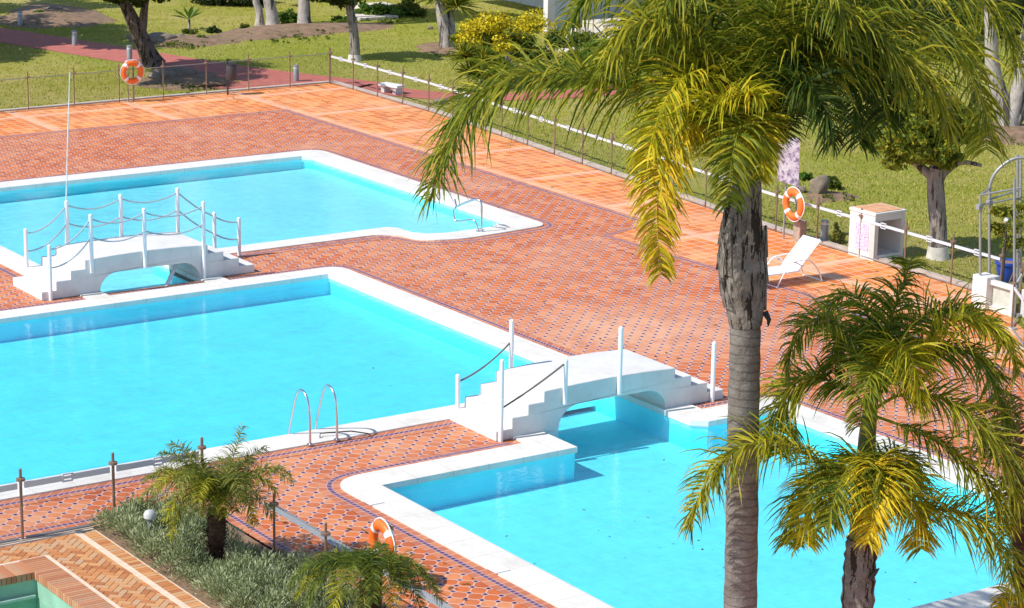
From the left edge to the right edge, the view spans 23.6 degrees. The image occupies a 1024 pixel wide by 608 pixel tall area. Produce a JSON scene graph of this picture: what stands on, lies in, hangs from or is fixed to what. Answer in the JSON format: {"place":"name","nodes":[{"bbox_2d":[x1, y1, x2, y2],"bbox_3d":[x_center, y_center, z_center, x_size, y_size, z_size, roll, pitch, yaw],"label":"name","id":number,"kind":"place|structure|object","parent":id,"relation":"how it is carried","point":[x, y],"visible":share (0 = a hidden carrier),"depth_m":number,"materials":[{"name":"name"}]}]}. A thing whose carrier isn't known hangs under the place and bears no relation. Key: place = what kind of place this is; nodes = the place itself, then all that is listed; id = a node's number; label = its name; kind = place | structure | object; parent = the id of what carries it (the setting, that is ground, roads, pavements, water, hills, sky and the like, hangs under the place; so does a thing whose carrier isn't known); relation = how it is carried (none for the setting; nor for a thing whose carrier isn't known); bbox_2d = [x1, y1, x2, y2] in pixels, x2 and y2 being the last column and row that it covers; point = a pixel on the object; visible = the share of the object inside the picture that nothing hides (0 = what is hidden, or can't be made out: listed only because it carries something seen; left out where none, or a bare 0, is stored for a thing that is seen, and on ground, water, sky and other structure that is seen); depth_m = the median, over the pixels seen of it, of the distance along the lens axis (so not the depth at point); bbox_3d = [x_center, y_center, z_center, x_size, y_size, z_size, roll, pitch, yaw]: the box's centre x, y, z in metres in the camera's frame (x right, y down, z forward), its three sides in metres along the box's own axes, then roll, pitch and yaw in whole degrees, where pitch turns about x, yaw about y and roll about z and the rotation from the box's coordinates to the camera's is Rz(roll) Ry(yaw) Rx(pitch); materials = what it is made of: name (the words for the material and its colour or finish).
{"place":"outdoors","nodes":[
{"label":"outdoors","id":0,"kind":"place"},
{"bbox_2d":[0,530,209,607],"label":"brick paving","id":1,"kind":"structure","parent":0,"point":[103,574],"depth_m":37.94,"materials":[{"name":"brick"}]},
{"bbox_2d":[0,556,114,607],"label":"pool","id":2,"kind":"structure","parent":1,"relation":"in","point":[41,582],"depth_m":37.55,"materials":[{"name":"green paint"}]},
{"bbox_2d":[0,528,190,607],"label":"joint strip","id":3,"kind":"object","parent":1,"relation":"on","point":[142,577],"visible":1,"depth_m":38.01,"materials":[{"name":"concrete"}]},
{"bbox_2d":[0,437,205,542],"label":"pool fence","id":4,"kind":"object","parent":1,"relation":"on","point":[112,463],"visible":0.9,"depth_m":39.47,"materials":[{"name":"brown metal"}]},
{"bbox_2d":[0,28,381,87],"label":"garden path","id":5,"kind":"structure","parent":0,"point":[64,45],"depth_m":88.19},
{"bbox_2d":[71,30,76,45],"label":"bollard light","id":6,"kind":"object","parent":5,"relation":"on","point":[74,37],"visible":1,"depth_m":90.69,"materials":[{"name":"grey metal"}]},
{"bbox_2d":[126,45,131,59],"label":"bollard light","id":7,"kind":"object","parent":5,"relation":"on","point":[129,52],"visible":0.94,"depth_m":87.30,"materials":[{"name":"grey metal"}]},
{"bbox_2d":[293,65,298,81],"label":"bollard light","id":8,"kind":"object","parent":5,"relation":"on","point":[295,73],"visible":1,"depth_m":83.58,"materials":[{"name":"grey metal"}]},
{"bbox_2d":[215,80,292,88],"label":"garden path","id":9,"kind":"structure","parent":0,"point":[240,84],"depth_m":82.85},
{"bbox_2d":[360,81,653,99],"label":"garden path","id":10,"kind":"structure","parent":0,"point":[414,93],"depth_m":81.70,"materials":[{"name":"concrete"}]},
{"bbox_2d":[378,82,404,94],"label":"garden bench","id":11,"kind":"object","parent":10,"relation":"on","point":[396,87],"visible":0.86,"depth_m":81.53,"materials":[{"name":"white paint"}]},
{"bbox_2d":[0,112,1023,607],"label":"pool deck","id":12,"kind":"structure","parent":0,"point":[506,280],"depth_m":55.34,"materials":[{"name":"tile"}]},
{"bbox_2d":[0,526,93,545],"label":"kerb strip","id":13,"kind":"object","parent":12,"relation":"on","point":[42,536],"visible":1,"depth_m":39.27,"materials":[{"name":"concrete"}]},
{"bbox_2d":[0,500,192,540],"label":"terrace border","id":14,"kind":"object","parent":12,"relation":"on","point":[46,528],"visible":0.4,"depth_m":39.71,"materials":[{"name":"tile"}]},
{"bbox_2d":[13,188,253,300],"bbox_3d":[-8.391,-1.392,55.951,5.797,2.040,1.729,-9,17,-33],"label":"footbridge","id":15,"kind":"object","parent":12,"relation":"on","point":[68,269],"visible":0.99,"depth_m":55.30,"materials":[{"name":"white paint"}]},
{"bbox_2d":[65,72,69,242],"bbox_3d":[-10.047,-3.201,55.333,0.242,4.102,0.035,1,14,-1],"label":"thin pole","id":16,"kind":"object","parent":15,"relation":"attached to","point":[67,141],"visible":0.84,"depth_m":55.19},
{"bbox_2d":[0,110,281,137],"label":"terrace border","id":17,"kind":"object","parent":12,"relation":"on","point":[132,124],"visible":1,"depth_m":75.11,"materials":[{"name":"tile"}]},
{"bbox_2d":[94,508,311,607],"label":"planter bed","id":18,"kind":"object","parent":12,"relation":"on","point":[117,540],"visible":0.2,"depth_m":38.47,"materials":[{"name":"soil"}]},
{"bbox_2d":[143,509,155,532],"bbox_3d":[-5.742,3.586,38.840,0.200,0.680,0.195,-9,17,-33],"label":"planter lamp","id":19,"kind":"object","parent":18,"relation":"on","point":[149,515],"visible":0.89,"depth_m":38.73,"materials":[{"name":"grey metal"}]},
{"bbox_2d":[136,422,295,563],"bbox_3d":[-4.577,3.000,37.860,2.264,2.302,2.277,-9,17,-33],"label":"date palm","id":20,"kind":"object","parent":18,"relation":"on","point":[215,488],"visible":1,"depth_m":37.56,"materials":[{"name":"green plant"}]},
{"bbox_2d":[88,486,387,607],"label":"shrub cover","id":21,"kind":"object","parent":18,"relation":"on","point":[241,575],"visible":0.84,"depth_m":37.59,"materials":[{"name":"green plant"}]},
{"bbox_2d":[269,493,382,607],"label":"pool fence","id":22,"kind":"object","parent":18,"relation":"on","point":[325,533],"visible":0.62,"depth_m":37.02,"materials":[{"name":"brown metal"}]},
{"bbox_2d":[286,537,446,607],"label":"date palm","id":23,"kind":"object","parent":18,"relation":"on","point":[367,566],"visible":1,"depth_m":34.80,"materials":[{"name":"green plant"}]},
{"bbox_2d":[0,148,557,298],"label":"swimming pool","id":24,"kind":"structure","parent":12,"relation":"in","point":[280,201],"depth_m":65.09,"materials":[{"name":"stone"}]},
{"bbox_2d":[453,198,483,231],"bbox_3d":[-1.126,-2.303,61.542,0.201,0.848,1.220,-11,19,-39],"label":"hand rail","id":25,"kind":"object","parent":24,"relation":"on","point":[475,222],"visible":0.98,"depth_m":61.31,"materials":[{"name":"metal"}]},
{"bbox_2d":[210,503,396,607],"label":"terrace border","id":26,"kind":"object","parent":12,"relation":"on","point":[262,534],"depth_m":39.56,"materials":[{"name":"tile"}]},
{"bbox_2d":[262,503,453,607],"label":"drain channel","id":27,"kind":"object","parent":12,"relation":"on","point":[430,598],"visible":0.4,"depth_m":39.33,"materials":[{"name":"concrete"}]},
{"bbox_2d":[387,522,393,585],"bbox_3d":[-1.857,3.834,37.328,0.080,1.020,0.200,-9,17,-33],"label":"ring stand","id":28,"kind":"object","parent":12,"relation":"on","point":[391,526],"visible":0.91,"depth_m":37.14,"materials":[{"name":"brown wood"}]},
{"bbox_2d":[369,517,395,569],"bbox_3d":[-1.970,3.648,37.200,0.147,0.832,0.832,-8,17,-30],"label":"life ring","id":29,"kind":"object","parent":28,"relation":"hanging from","point":[382,526],"visible":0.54,"depth_m":37.05,"materials":[{"name":"plastic"}]},
{"bbox_2d":[3,83,964,600],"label":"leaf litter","id":30,"kind":"object","parent":12,"relation":"on","point":[543,301],"visible":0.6,"depth_m":54.60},
{"bbox_2d":[0,264,1016,607],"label":"swimming pool","id":31,"kind":"structure","parent":12,"relation":"in","point":[128,376],"depth_m":46.02,"materials":[{"name":"liquid"}]},
{"bbox_2d":[164,264,177,285],"bbox_3d":[-7.777,-0.627,55.768,0.097,0.458,0.852,3,15,9],"label":"slanted rail","id":32,"kind":"object","parent":31,"relation":"on","point":[171,274],"visible":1,"depth_m":55.75,"materials":[{"name":"metal"}]},
{"bbox_2d":[287,384,339,446],"bbox_3d":[-3.636,2.398,44.573,0.680,1.906,0.930,-9,17,-33],"label":"pool ladder","id":33,"kind":"object","parent":31,"relation":"attached to","point":[336,439],"visible":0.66,"depth_m":44.31,"materials":[{"name":"metal"}]},
{"bbox_2d":[449,319,722,441],"bbox_3d":[1.475,1.230,46.444,5.300,2.010,1.729,-9,17,-33],"label":"footbridge","id":34,"kind":"object","parent":12,"relation":"on","point":[511,402],"visible":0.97,"depth_m":45.79,"materials":[{"name":"white paint"}]},
{"bbox_2d":[279,109,1023,379],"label":"terrace border","id":35,"kind":"object","parent":12,"relation":"on","point":[606,210],"visible":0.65,"depth_m":64.91,"materials":[{"name":"tile"}]},
{"bbox_2d":[405,0,1023,607],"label":"palm tree","id":36,"kind":"object","parent":12,"relation":"on","point":[755,86],"visible":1,"depth_m":30.95,"materials":[{"name":"plant"}]},
{"bbox_2d":[675,254,1023,607],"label":"palm tree","id":37,"kind":"object","parent":12,"relation":"on","point":[878,494],"visible":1,"depth_m":32.44,"materials":[{"name":"plant"}]},
{"bbox_2d":[971,385,1023,607],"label":"palm tree","id":38,"kind":"object","parent":12,"relation":"on","point":[1004,600],"visible":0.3,"depth_m":34.31,"materials":[{"name":"plant"}]},
{"bbox_2d":[0,0,1023,328],"bbox_3d":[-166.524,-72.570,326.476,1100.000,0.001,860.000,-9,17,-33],"label":"lawn","id":39,"kind":"structure","parent":0,"point":[292,46],"depth_m":82.87,"materials":[{"name":"green plant"}]},
{"bbox_2d":[0,3,117,28],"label":"earth bed","id":40,"kind":"object","parent":39,"relation":"on","point":[50,18],"visible":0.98,"depth_m":97.24,"materials":[{"name":"soil"}]},
{"bbox_2d":[17,11,22,25],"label":"bollard light","id":41,"kind":"object","parent":40,"relation":"on","point":[20,18],"visible":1,"depth_m":95.48,"materials":[{"name":"grey metal"}]},
{"bbox_2d":[103,0,169,67],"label":"garden tree","id":42,"kind":"object","parent":39,"relation":"on","point":[150,56],"visible":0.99,"depth_m":85.97,"materials":[{"name":"brown plant"}]},
{"bbox_2d":[134,71,225,89],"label":"earth bed","id":43,"kind":"object","parent":39,"relation":"on","point":[150,82],"visible":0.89,"depth_m":82.83,"materials":[{"name":"soil"}]},
{"bbox_2d":[147,68,176,78],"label":"boulder","id":44,"kind":"object","parent":43,"relation":"on","point":[157,73],"visible":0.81,"depth_m":83.50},
{"bbox_2d":[169,67,197,74],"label":"boulder","id":45,"kind":"object","parent":43,"relation":"on","point":[182,71],"visible":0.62,"depth_m":84.24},
{"bbox_2d":[179,78,228,86],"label":"boulder","id":46,"kind":"object","parent":43,"relation":"on","point":[213,82],"visible":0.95,"depth_m":82.30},
{"bbox_2d":[126,34,240,47],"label":"earth bed","id":47,"kind":"object","parent":39,"relation":"on","point":[215,40],"visible":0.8,"depth_m":92.06,"materials":[{"name":"soil"}]},
{"bbox_2d":[148,32,176,40],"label":"boulder","id":48,"kind":"object","parent":47,"relation":"on","point":[158,36],"visible":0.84,"depth_m":91.90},
{"bbox_2d":[171,5,203,29],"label":"young palm","id":49,"kind":"object","parent":39,"relation":"on","point":[189,14],"visible":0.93,"depth_m":95.22,"materials":[{"name":"green plant"}]},
{"bbox_2d":[181,28,198,34],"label":"garden shrub","id":50,"kind":"object","parent":39,"relation":"on","point":[188,31],"visible":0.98,"depth_m":94.20,"materials":[{"name":"green plant"}]},
{"bbox_2d":[206,25,221,32],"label":"garden shrub","id":51,"kind":"object","parent":39,"relation":"on","point":[213,29],"visible":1,"depth_m":94.58,"materials":[{"name":"green plant"}]},
{"bbox_2d":[190,0,263,6],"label":"garden shrub","id":52,"kind":"object","parent":39,"relation":"on","point":[245,3],"visible":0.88,"depth_m":102.21,"materials":[{"name":"green plant"}]},
{"bbox_2d":[252,0,264,25],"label":"garden tree","id":53,"kind":"object","parent":39,"relation":"on","point":[259,19],"visible":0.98,"depth_m":96.65,"materials":[{"name":"grey plant"}]},
{"bbox_2d":[263,0,279,24],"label":"garden tree","id":54,"kind":"object","parent":39,"relation":"on","point":[271,11],"visible":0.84,"depth_m":95.74,"materials":[{"name":"grey plant"}]},
{"bbox_2d":[278,7,297,23],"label":"garden shrub","id":55,"kind":"object","parent":39,"relation":"on","point":[288,16],"visible":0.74,"depth_m":97.41,"materials":[{"name":"green plant"}]},
{"bbox_2d":[214,22,392,40],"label":"earth bed","id":56,"kind":"object","parent":39,"relation":"on","point":[263,32],"visible":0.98,"depth_m":94.85,"materials":[{"name":"soil"}]},
{"bbox_2d":[297,0,311,23],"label":"garden tree","id":57,"kind":"object","parent":39,"relation":"on","point":[304,16],"visible":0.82,"depth_m":95.86,"materials":[{"name":"grey plant"}]},
{"bbox_2d":[307,0,366,61],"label":"garden tree","id":58,"kind":"object","parent":39,"relation":"on","point":[349,5],"visible":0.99,"depth_m":87.99,"materials":[{"name":"grey plant"}]},
{"bbox_2d":[346,2,397,20],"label":"garden steps","id":59,"kind":"structure","parent":39,"relation":"on","point":[362,17],"depth_m":99.21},
{"bbox_2d":[354,2,404,17],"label":"garden shrub","id":60,"kind":"object","parent":39,"relation":"on","point":[364,8],"visible":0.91,"depth_m":99.53,"materials":[{"name":"green plant"}]},
{"bbox_2d":[390,0,426,15],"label":"garden shrub","id":61,"kind":"object","parent":39,"relation":"on","point":[413,9],"visible":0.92,"depth_m":100.00,"materials":[{"name":"green plant"}]},
{"bbox_2d":[416,42,457,54],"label":"earth bed","id":62,"kind":"object","parent":39,"relation":"on","point":[434,47],"visible":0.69,"depth_m":91.00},
{"bbox_2d":[411,0,482,47],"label":"tree","id":63,"kind":"object","parent":39,"relation":"on","point":[445,17],"visible":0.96,"depth_m":90.88,"materials":[{"name":"grey plant"}]},
{"bbox_2d":[440,37,523,87],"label":"yucca","id":64,"kind":"object","parent":39,"relation":"on","point":[465,51],"visible":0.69,"depth_m":82.46,"materials":[{"name":"green plant"}]},
{"bbox_2d":[447,7,556,66],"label":"garden shrub","id":65,"kind":"object","parent":39,"relation":"on","point":[486,28],"visible":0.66,"depth_m":84.85,"materials":[{"name":"yellow plant"}]},
{"bbox_2d":[6,9,1022,200],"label":"ground cover","id":66,"kind":"object","parent":39,"relation":"on","point":[303,37],"visible":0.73,"depth_m":91.09,"materials":[{"name":"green plant"}]},
{"bbox_2d":[517,59,572,88],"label":"garden shrub","id":67,"kind":"object","parent":39,"relation":"on","point":[554,67],"visible":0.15,"depth_m":83.35,"materials":[{"name":"green plant"}]},
{"bbox_2d":[544,27,599,51],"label":"garden shrub","id":68,"kind":"object","parent":39,"relation":"on","point":[553,37],"visible":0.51,"depth_m":91.52,"materials":[{"name":"green plant"}]},
{"bbox_2d":[546,18,619,51],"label":"garden steps","id":69,"kind":"structure","parent":39,"relation":"on","point":[595,30],"depth_m":95.34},
{"bbox_2d":[559,38,629,80],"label":"garden shrub","id":70,"kind":"object","parent":39,"relation":"on","point":[582,53],"visible":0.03,"depth_m":84.40,"materials":[{"name":"green plant"}]},
{"bbox_2d":[586,3,671,59],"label":"garden shrub","id":71,"kind":"object","parent":39,"relation":"on","point":[606,33],"visible":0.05,"depth_m":87.96,"materials":[{"name":"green plant"}]},
{"bbox_2d":[506,0,824,31],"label":"white villa","id":72,"kind":"object","parent":39,"relation":"on","point":[550,10],"depth_m":96.94,"materials":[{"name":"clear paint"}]},
{"bbox_2d":[799,172,813,179],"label":"garden shrub","id":73,"kind":"object","parent":39,"relation":"on","point":[805,176],"visible":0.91,"depth_m":68.55,"materials":[{"name":"green plant"}]},
{"bbox_2d":[810,174,829,193],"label":"boulder","id":74,"kind":"object","parent":39,"relation":"on","point":[819,184],"visible":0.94,"depth_m":66.51,"materials":[{"name":"stone"}]},
{"bbox_2d":[820,219,828,240],"bbox_3d":[7.785,-1.816,60.970,0.210,0.570,0.210,-9,17,-33],"label":"bollard light","id":75,"kind":"object","parent":39,"relation":"on","point":[824,230],"visible":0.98,"depth_m":60.89,"materials":[{"name":"grey metal"}]},
{"bbox_2d":[805,191,858,202],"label":"earth bed","id":76,"kind":"object","parent":39,"relation":"on","point":[839,196],"visible":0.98,"depth_m":66.30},
{"bbox_2d":[828,175,841,189],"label":"garden shrub","id":77,"kind":"object","parent":39,"relation":"on","point":[835,182],"visible":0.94,"depth_m":67.35,"materials":[{"name":"green plant"}]},
{"bbox_2d":[830,222,845,243],"bbox_3d":[8.109,-1.661,60.835,0.426,0.785,0.332,1,14,0],"label":"garden shrub","id":78,"kind":"object","parent":39,"relation":"on","point":[838,236],"visible":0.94,"depth_m":60.77,"materials":[{"name":"green plant"}]},
{"bbox_2d":[849,0,953,47],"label":"garden shrub","id":79,"kind":"object","parent":39,"relation":"on","point":[925,9],"visible":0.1,"depth_m":92.15,"materials":[{"name":"green plant"}]},
{"bbox_2d":[848,86,988,260],"bbox_3d":[9.784,-3.288,59.228,3.023,4.411,2.717,-9,17,-33],"label":"garden tree","id":80,"kind":"object","parent":39,"relation":"on","point":[919,151],"visible":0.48,"depth_m":58.41,"materials":[{"name":"green plant"}]},
{"bbox_2d":[891,0,984,38],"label":"garden shrub","id":81,"kind":"object","parent":39,"relation":"on","point":[955,12],"visible":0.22,"depth_m":95.47,"materials":[{"name":"green plant"}]},
{"bbox_2d":[913,24,984,62],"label":"garden shrub","id":82,"kind":"object","parent":39,"relation":"on","point":[981,58],"visible":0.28,"depth_m":90.56,"materials":[{"name":"green plant"}]},
{"bbox_2d":[935,0,1023,34],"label":"garden shrub","id":83,"kind":"object","parent":39,"relation":"on","point":[980,12],"visible":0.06,"depth_m":99.63,"materials":[{"name":"green plant"}]},
{"bbox_2d":[969,0,1023,38],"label":"garden shrub","id":84,"kind":"object","parent":39,"relation":"on","point":[1018,2],"visible":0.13,"depth_m":97.64,"materials":[{"name":"green plant"}]},
{"bbox_2d":[975,154,1023,292],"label":"pergola","id":85,"kind":"object","parent":39,"relation":"on","point":[1017,194],"visible":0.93,"depth_m":54.48,"materials":[{"name":"grey metal"}]},
{"bbox_2d":[987,197,1023,283],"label":"pergola vine","id":86,"kind":"object","parent":85,"relation":"attached to","point":[1003,211],"visible":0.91,"depth_m":54.57,"materials":[{"name":"green plant"}]},
{"bbox_2d":[984,0,1023,125],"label":"garden tree","id":87,"kind":"object","parent":39,"relation":"on","point":[1015,96],"visible":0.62,"depth_m":75.98,"materials":[{"name":"grey plant"}]},
{"bbox_2d":[984,122,1023,144],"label":"earth bed","id":88,"kind":"object","parent":39,"relation":"on","point":[1018,131],"visible":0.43,"depth_m":75.27,"materials":[{"name":"soil"}]},
{"bbox_2d":[995,258,1012,282],"bbox_3d":[11.568,-0.763,57.253,0.580,0.500,0.580,-9,17,-33],"label":"flower pot","id":89,"kind":"object","parent":39,"relation":"on","point":[1008,272],"visible":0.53,"depth_m":57.08,"materials":[{"name":"blue ceramic"}]},
{"bbox_2d":[0,83,1023,372],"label":"terrace","id":90,"kind":"structure","parent":0,"point":[380,117],"depth_m":71.10,"materials":[{"name":"tile"}]},
{"bbox_2d":[125,60,134,101],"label":"ring stand","id":91,"kind":"object","parent":90,"relation":"on","point":[128,84],"visible":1,"depth_m":78.93,"materials":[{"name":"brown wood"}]},
{"bbox_2d":[120,59,144,84],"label":"life ring","id":92,"kind":"object","parent":91,"relation":"hanging from","point":[138,65],"visible":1,"depth_m":78.69,"materials":[{"name":"plastic"}]},
{"bbox_2d":[0,47,332,111],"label":"pool fence","id":93,"kind":"object","parent":90,"relation":"on","point":[206,63],"visible":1,"depth_m":79.71,"materials":[{"name":"brown metal"}]},
{"bbox_2d":[226,59,236,94],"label":"waste bin","id":94,"kind":"object","parent":90,"relation":"on","point":[231,71],"visible":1,"depth_m":80.35,"materials":[{"name":"metal"}]},
{"bbox_2d":[0,80,971,287],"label":"terrace kerb","id":95,"kind":"structure","parent":90,"relation":"on","point":[937,275],"depth_m":71.97,"materials":[{"name":"concrete"}]},
{"bbox_2d":[327,47,1003,289],"bbox_3d":[2.422,-4.377,69.271,0.555,1.270,33.694,-7,17,-30],"label":"pool fence","id":96,"kind":"object","parent":90,"relation":"on","point":[777,191],"visible":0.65,"depth_m":64.91,"materials":[{"name":"white metal"}]},
{"bbox_2d":[778,137,799,238],"bbox_3d":[6.850,-2.851,60.872,0.577,2.632,0.095,1,14,0],"label":"notice board","id":97,"kind":"object","parent":90,"relation":"on","point":[789,171],"visible":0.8,"depth_m":60.68,"materials":[{"name":"multicoloured metal"}]},
{"bbox_2d":[767,235,822,287],"bbox_3d":[6.262,-0.964,56.581,1.905,0.990,0.694,-9,17,-33],"label":"sun lounger","id":98,"kind":"object","parent":90,"relation":"on","point":[798,257],"visible":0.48,"depth_m":56.77,"materials":[{"name":"white paint"}]},
{"bbox_2d":[793,190,806,241],"bbox_3d":[7.167,-2.165,60.799,0.230,1.350,0.260,-9,17,-33],"label":"ring stand","id":99,"kind":"object","parent":90,"relation":"on","point":[799,228],"visible":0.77,"depth_m":60.78,"materials":[{"name":"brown wood"}]},
{"bbox_2d":[783,187,804,221],"bbox_3d":[6.970,-2.469,60.580,0.158,0.886,0.886,-8,17,-30],"label":"life ring","id":100,"kind":"object","parent":99,"relation":"hanging from","point":[797,215],"visible":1,"depth_m":60.48,"materials":[{"name":"plastic"}]},
{"bbox_2d":[848,203,906,260],"bbox_3d":[8.867,-1.765,59.484,1.020,1.185,0.940,-9,17,-33],"label":"white cabinet","id":101,"kind":"object","parent":90,"relation":"on","point":[876,242],"visible":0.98,"depth_m":59.30,"materials":[{"name":"concrete"}]},
{"bbox_2d":[971,272,1023,317],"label":"planter block","id":102,"kind":"structure","parent":90,"relation":"on","point":[995,290],"depth_m":54.44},
{"bbox_2d":[1002,216,1011,281],"bbox_3d":[11.004,-0.947,54.724,0.220,2.094,0.214,-9,17,-33],"label":"globe lamp","id":103,"kind":"object","parent":90,"relation":"on","point":[1005,220],"visible":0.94,"depth_m":54.63,"materials":[{"name":"metal"}]},
{"bbox_2d":[1008,262,1023,349],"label":"pool fence","id":104,"kind":"object","parent":90,"relation":"on","point":[1021,298],"visible":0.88,"depth_m":52.87,"materials":[{"name":"metal"}]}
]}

